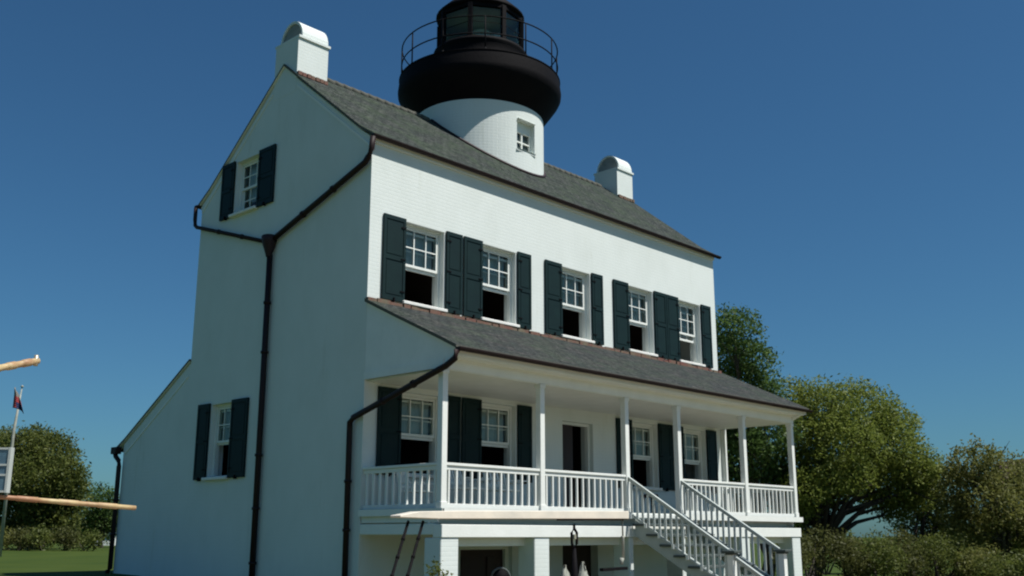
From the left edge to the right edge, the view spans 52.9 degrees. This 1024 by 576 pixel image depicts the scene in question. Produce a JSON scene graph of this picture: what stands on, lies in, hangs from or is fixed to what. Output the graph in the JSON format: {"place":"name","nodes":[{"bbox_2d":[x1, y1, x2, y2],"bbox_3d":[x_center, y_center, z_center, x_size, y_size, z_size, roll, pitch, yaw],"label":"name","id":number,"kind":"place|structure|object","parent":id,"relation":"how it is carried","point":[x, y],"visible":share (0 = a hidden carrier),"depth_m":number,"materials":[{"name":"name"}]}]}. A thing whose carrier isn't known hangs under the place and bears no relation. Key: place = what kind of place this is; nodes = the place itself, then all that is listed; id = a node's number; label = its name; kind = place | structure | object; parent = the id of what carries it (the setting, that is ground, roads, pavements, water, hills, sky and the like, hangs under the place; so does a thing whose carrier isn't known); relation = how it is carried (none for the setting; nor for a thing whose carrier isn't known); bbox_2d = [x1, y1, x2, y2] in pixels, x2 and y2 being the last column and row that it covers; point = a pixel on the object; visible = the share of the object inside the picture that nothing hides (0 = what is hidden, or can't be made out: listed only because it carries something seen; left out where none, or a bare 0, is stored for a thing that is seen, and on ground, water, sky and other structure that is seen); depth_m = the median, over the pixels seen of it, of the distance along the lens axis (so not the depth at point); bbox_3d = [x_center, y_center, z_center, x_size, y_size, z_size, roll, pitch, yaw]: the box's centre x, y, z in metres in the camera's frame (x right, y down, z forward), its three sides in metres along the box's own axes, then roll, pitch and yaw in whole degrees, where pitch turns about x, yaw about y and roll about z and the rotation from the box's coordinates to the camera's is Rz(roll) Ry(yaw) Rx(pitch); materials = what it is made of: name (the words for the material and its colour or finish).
{"place":"outdoors","nodes":[
{"label":"outdoors","id":0,"kind":"place"},
{"bbox_2d":[0,537,1013,575],"bbox_3d":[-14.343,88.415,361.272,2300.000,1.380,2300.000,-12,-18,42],"label":"ground","id":1,"kind":"structure","parent":0,"point":[52,561],"depth_m":35.15,"materials":[{"name":"green plant"}]},
{"bbox_2d":[0,526,16,549],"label":"shrub","id":2,"kind":"object","parent":1,"relation":"on","point":[6,538],"visible":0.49,"depth_m":51.75,"materials":[{"name":"green plant"}]},
{"bbox_2d":[0,385,23,556],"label":"flagpole","id":3,"kind":"object","parent":1,"relation":"on","point":[6,501],"visible":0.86,"depth_m":40.08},
{"bbox_2d":[13,387,23,413],"bbox_3d":[-19.087,4.366,39.872,0.530,1.052,0.153,0,-14,1],"label":"flag","id":4,"kind":"object","parent":3,"relation":"attached to","point":[17,404],"visible":1,"depth_m":39.85,"materials":[{"name":"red fabric"}]},
{"bbox_2d":[7,523,44,550],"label":"shrub","id":5,"kind":"object","parent":1,"relation":"on","point":[19,539],"visible":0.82,"depth_m":51.13,"materials":[{"name":"green plant"}]},
{"bbox_2d":[23,523,55,550],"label":"shrub","id":6,"kind":"object","parent":1,"relation":"on","point":[39,536],"visible":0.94,"depth_m":50.73,"materials":[{"name":"green plant"}]},
{"bbox_2d":[0,420,94,548],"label":"tree","id":7,"kind":"object","parent":1,"relation":"on","point":[43,463],"visible":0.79,"depth_m":54.75,"materials":[{"name":"green plant"}]},
{"bbox_2d":[5,508,116,544],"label":"woodland","id":8,"kind":"object","parent":1,"relation":"on","point":[68,524],"visible":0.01,"depth_m":91.65,"materials":[{"name":"green plant"}]},
{"bbox_2d":[49,518,90,550],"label":"shrub","id":9,"kind":"object","parent":1,"relation":"on","point":[65,537],"visible":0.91,"depth_m":51.13,"materials":[{"name":"green plant"}]},
{"bbox_2d":[72,526,109,550],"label":"shrub","id":10,"kind":"object","parent":1,"relation":"on","point":[95,539],"visible":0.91,"depth_m":50.78,"materials":[{"name":"green plant"}]},
{"bbox_2d":[76,481,119,547],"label":"tree","id":11,"kind":"object","parent":1,"relation":"on","point":[93,515],"visible":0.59,"depth_m":59.88,"materials":[{"name":"green plant"}]},
{"bbox_2d":[100,534,115,545],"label":"shed","id":12,"kind":"structure","parent":1,"relation":"on","point":[104,544],"depth_m":69.49,"materials":[{"name":"white paint"}]},
{"bbox_2d":[423,556,452,575],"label":"shrub","id":13,"kind":"object","parent":1,"relation":"on","point":[437,570],"visible":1,"depth_m":13.19,"materials":[{"name":"green plant"}]},
{"bbox_2d":[105,0,812,575],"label":"lighthouse","id":14,"kind":"object","parent":1,"relation":"on","point":[439,272],"visible":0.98,"depth_m":21.55,"materials":[{"name":"paint"}]},
{"bbox_2d":[193,397,248,480],"bbox_3d":[-6.025,3.222,21.690,1.930,1.640,0.407,-12,-18,42],"label":"window","id":15,"kind":"structure","parent":14,"relation":"in","point":[236,412],"depth_m":21.88,"materials":[{"name":"white paint"}]},
{"bbox_2d":[219,144,276,220],"bbox_3d":[-5.733,-2.262,22.731,2.070,1.330,0.407,-12,-18,42],"label":"window","id":16,"kind":"structure","parent":14,"relation":"in","point":[262,174],"depth_m":22.93,"materials":[{"name":"white paint"}]},
{"bbox_2d":[395,472,433,492],"bbox_3d":[-1.710,3.602,18.293,0.750,0.704,0.612,-4,-14,18],"label":"porch chair","id":17,"kind":"object","parent":14,"relation":"on","point":[404,481],"visible":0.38,"depth_m":18.30,"materials":[{"name":"white paint"}]},
{"bbox_2d":[376,386,460,479],"bbox_3d":[-1.833,2.791,19.520,0.407,1.620,2.080,-12,-18,42],"label":"window","id":18,"kind":"structure","parent":14,"relation":"in","point":[406,416],"depth_m":19.64,"materials":[{"name":"white paint"}]},
{"bbox_2d":[381,213,462,314],"bbox_3d":[-1.833,-0.407,20.291,0.407,1.700,2.080,-12,-18,42],"label":"window","id":19,"kind":"structure","parent":14,"relation":"in","point":[407,247],"depth_m":20.50,"materials":[{"name":"white paint"}]},
{"bbox_2d":[450,470,489,489],"bbox_3d":[-0.862,3.679,18.989,0.833,0.879,0.680,-8,-16,30],"label":"porch chair","id":20,"kind":"object","parent":14,"relation":"on","point":[452,482],"visible":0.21,"depth_m":19.09,"materials":[{"name":"white paint"}]},
{"bbox_2d":[460,546,508,575],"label":"door","id":21,"kind":"structure","parent":14,"relation":"in","point":[474,560],"depth_m":20.34,"materials":[{"name":"brown paint"}]},
{"bbox_2d":[461,397,531,483],"bbox_3d":[-0.387,3.153,21.021,0.407,1.620,2.040,-12,-18,42],"label":"window","id":22,"kind":"structure","parent":14,"relation":"in","point":[481,423],"depth_m":21.27,"materials":[{"name":"white paint"}]},
{"bbox_2d":[463,236,531,329],"bbox_3d":[-0.387,-0.046,21.792,0.407,1.700,2.040,-12,-18,42],"label":"window","id":23,"kind":"structure","parent":14,"relation":"in","point":[483,266],"depth_m":22.02,"materials":[{"name":"white paint"}]},
{"bbox_2d":[482,472,526,491],"bbox_3d":[-0.173,3.869,19.776,0.680,0.879,0.833,11,-17,-38],"label":"porch chair","id":24,"kind":"object","parent":14,"relation":"on","point":[497,480],"visible":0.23,"depth_m":19.93,"materials":[{"name":"white paint"}]},
{"bbox_2d":[544,259,603,345],"bbox_3d":[1.338,0.386,23.584,0.407,1.700,2.050,-12,-18,42],"label":"window","id":25,"kind":"structure","parent":14,"relation":"in","point":[561,285],"depth_m":23.82,"materials":[{"name":"white paint"}]},
{"bbox_2d":[562,421,590,507],"bbox_3d":[1.356,4.023,22.797,0.100,2.060,1.060,-12,-18,42],"label":"door","id":26,"kind":"structure","parent":14,"relation":"in","point":[567,433],"depth_m":22.81,"materials":[{"name":"white paint"}]},
{"bbox_2d":[563,545,590,575],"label":"door","id":27,"kind":"structure","parent":14,"relation":"in","point":[583,552],"depth_m":22.55,"materials":[{"name":"black wood"}]},
{"bbox_2d":[612,279,667,358],"bbox_3d":[3.071,0.820,25.383,0.407,1.700,2.170,-12,-18,42],"label":"window","id":28,"kind":"structure","parent":14,"relation":"in","point":[627,307],"depth_m":25.63,"materials":[{"name":"white paint"}]},
{"bbox_2d":[616,418,672,490],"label":"window","id":29,"kind":"structure","parent":14,"relation":"in","point":[637,439],"depth_m":24.94,"materials":[{"name":"white paint"}]},
{"bbox_2d":[641,494,657,512],"bbox_3d":[3.068,4.829,22.899,0.405,0.483,0.401,-12,-18,42],"label":"stool","id":30,"kind":"object","parent":14,"relation":"on","point":[651,500],"visible":0.35,"depth_m":22.87,"materials":[{"name":"wood"}]},
{"bbox_2d":[666,294,712,367],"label":"window","id":31,"kind":"structure","parent":14,"relation":"in","point":[678,314],"depth_m":27.17,"materials":[{"name":"white paint"}]},
{"bbox_2d":[671,425,718,493],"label":"window","id":32,"kind":"structure","parent":14,"relation":"in","point":[687,436],"depth_m":26.48,"materials":[{"name":"white paint"}]},
{"bbox_2d":[715,302,805,575],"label":"tree","id":33,"kind":"object","parent":1,"relation":"on","point":[762,449],"visible":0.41,"depth_m":33.05,"materials":[{"name":"green plant"}]},
{"bbox_2d":[766,524,837,575],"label":"shrub","id":34,"kind":"object","parent":1,"relation":"on","point":[810,552],"visible":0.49,"depth_m":30.71,"materials":[{"name":"green plant"}]},
{"bbox_2d":[800,528,860,574],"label":"shrub","id":35,"kind":"object","parent":1,"relation":"on","point":[830,570],"visible":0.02,"depth_m":43.92,"materials":[{"name":"green plant"}]},
{"bbox_2d":[819,528,881,575],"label":"shrub","id":36,"kind":"object","parent":1,"relation":"on","point":[852,560],"visible":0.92,"depth_m":30.21,"materials":[{"name":"green plant"}]},
{"bbox_2d":[759,373,948,575],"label":"tree","id":37,"kind":"object","parent":1,"relation":"on","point":[827,482],"visible":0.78,"depth_m":33.55,"materials":[{"name":"green plant"}]},
{"bbox_2d":[838,525,914,575],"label":"shrub","id":38,"kind":"object","parent":1,"relation":"on","point":[874,548],"visible":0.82,"depth_m":29.02,"materials":[{"name":"green plant"}]},
{"bbox_2d":[865,533,910,557],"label":"shrub","id":39,"kind":"object","parent":1,"relation":"on","point":[883,538],"visible":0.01,"depth_m":45.44,"materials":[{"name":"green plant"}]},
{"bbox_2d":[869,524,945,575],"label":"shrub","id":40,"kind":"object","parent":1,"relation":"on","point":[914,560],"visible":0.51,"depth_m":30.43,"materials":[{"name":"green plant"}]},
{"bbox_2d":[887,457,974,574],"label":"tree","id":41,"kind":"object","parent":1,"relation":"on","point":[924,520],"visible":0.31,"depth_m":36.20,"materials":[{"name":"green plant"}]},
{"bbox_2d":[910,534,956,574],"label":"shrub","id":42,"kind":"object","parent":1,"relation":"on","point":[939,551],"visible":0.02,"depth_m":43.92,"materials":[{"name":"green plant"}]},
{"bbox_2d":[907,525,979,575],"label":"shrub","id":43,"kind":"object","parent":1,"relation":"on","point":[949,556],"visible":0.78,"depth_m":30.89,"materials":[{"name":"green plant"}]},
{"bbox_2d":[947,529,998,555],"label":"shrub","id":44,"kind":"object","parent":1,"relation":"on","point":[970,544],"visible":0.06,"depth_m":41.86,"materials":[{"name":"green plant"}]},
{"bbox_2d":[927,433,1023,575],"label":"tree","id":45,"kind":"object","parent":1,"relation":"on","point":[1007,522],"visible":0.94,"depth_m":32.68,"materials":[{"name":"green plant"}]},
{"bbox_2d":[950,539,1010,575],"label":"shrub","id":46,"kind":"object","parent":1,"relation":"on","point":[980,555],"visible":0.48,"depth_m":30.42,"materials":[{"name":"green plant"}]},
{"bbox_2d":[969,548,1023,575],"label":"shrub","id":47,"kind":"object","parent":1,"relation":"on","point":[1015,565],"visible":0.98,"depth_m":29.05,"materials":[{"name":"green plant"}]},
{"bbox_2d":[987,458,1023,518],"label":"tree","id":48,"kind":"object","parent":1,"relation":"on","point":[1008,476],"depth_m":63.46,"materials":[{"name":"green plant"}]},
{"bbox_2d":[0,0,1023,537],"label":"sky","id":49,"kind":"structure","parent":0,"point":[853,169],"materials":[{"name":"blue"}]},
{"label":"path","id":50,"kind":"structure","parent":0,"visible":0},
{"bbox_2d":[0,355,135,509],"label":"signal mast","id":51,"kind":"object","parent":50,"relation":"on","point":[6,459],"visible":1,"depth_m":8.46,"materials":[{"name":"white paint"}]},
{"bbox_2d":[491,567,510,575],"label":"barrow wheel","id":52,"kind":"object","parent":50,"relation":"on","point":[498,571],"visible":1,"depth_m":13.00,"materials":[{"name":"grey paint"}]},
{"bbox_2d":[390,511,628,575],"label":"table","id":53,"kind":"object","parent":50,"relation":"on","point":[585,515],"visible":1,"depth_m":12.99,"materials":[{"name":"beige wood"}]},
{"bbox_2d":[560,565,569,575],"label":"covered post","id":54,"kind":"object","parent":50,"relation":"on","point":[564,572],"visible":1,"depth_m":13.26,"materials":[{"name":"fabric"}]},
{"bbox_2d":[578,562,587,575],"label":"covered post","id":55,"kind":"object","parent":50,"relation":"on","point":[582,571],"visible":1,"depth_m":13.24,"materials":[{"name":"fabric"}]}
]}

